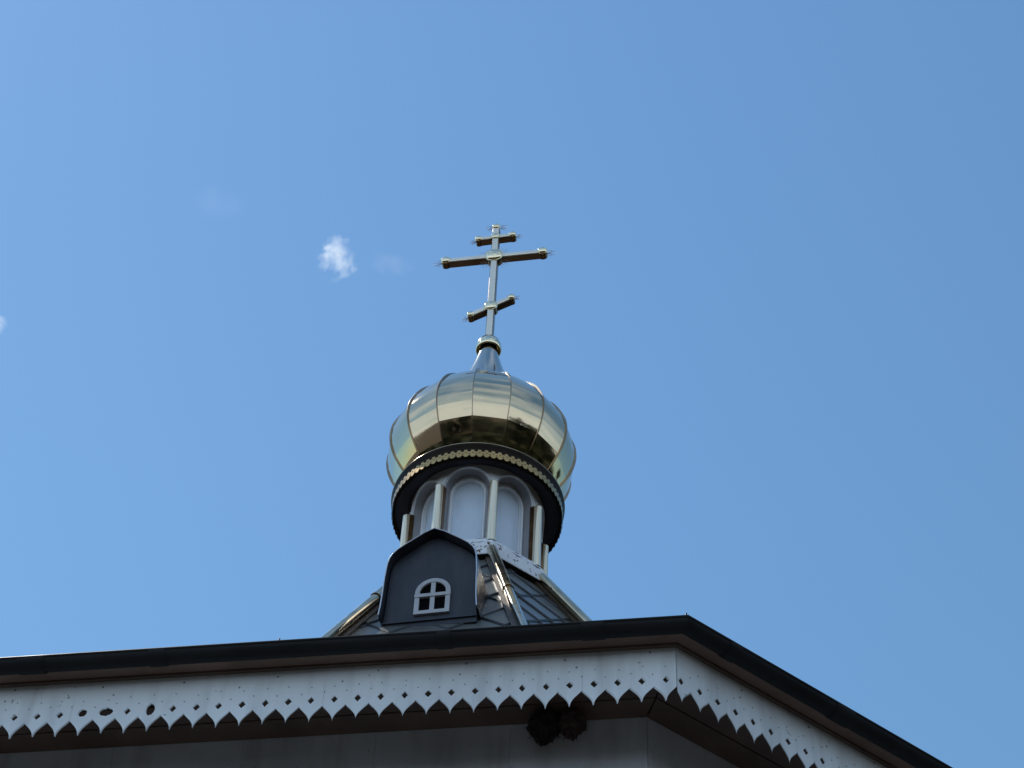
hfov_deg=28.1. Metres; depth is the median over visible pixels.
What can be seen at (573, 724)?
bird nest
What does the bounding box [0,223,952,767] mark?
church
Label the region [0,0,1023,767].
sky
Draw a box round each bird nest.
[526,708,559,746]
[559,707,586,741]
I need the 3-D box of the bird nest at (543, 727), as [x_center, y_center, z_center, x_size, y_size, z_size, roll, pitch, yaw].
[0.128,1.392,8.279,0.154,0.171,0.148,-4,-50,6]

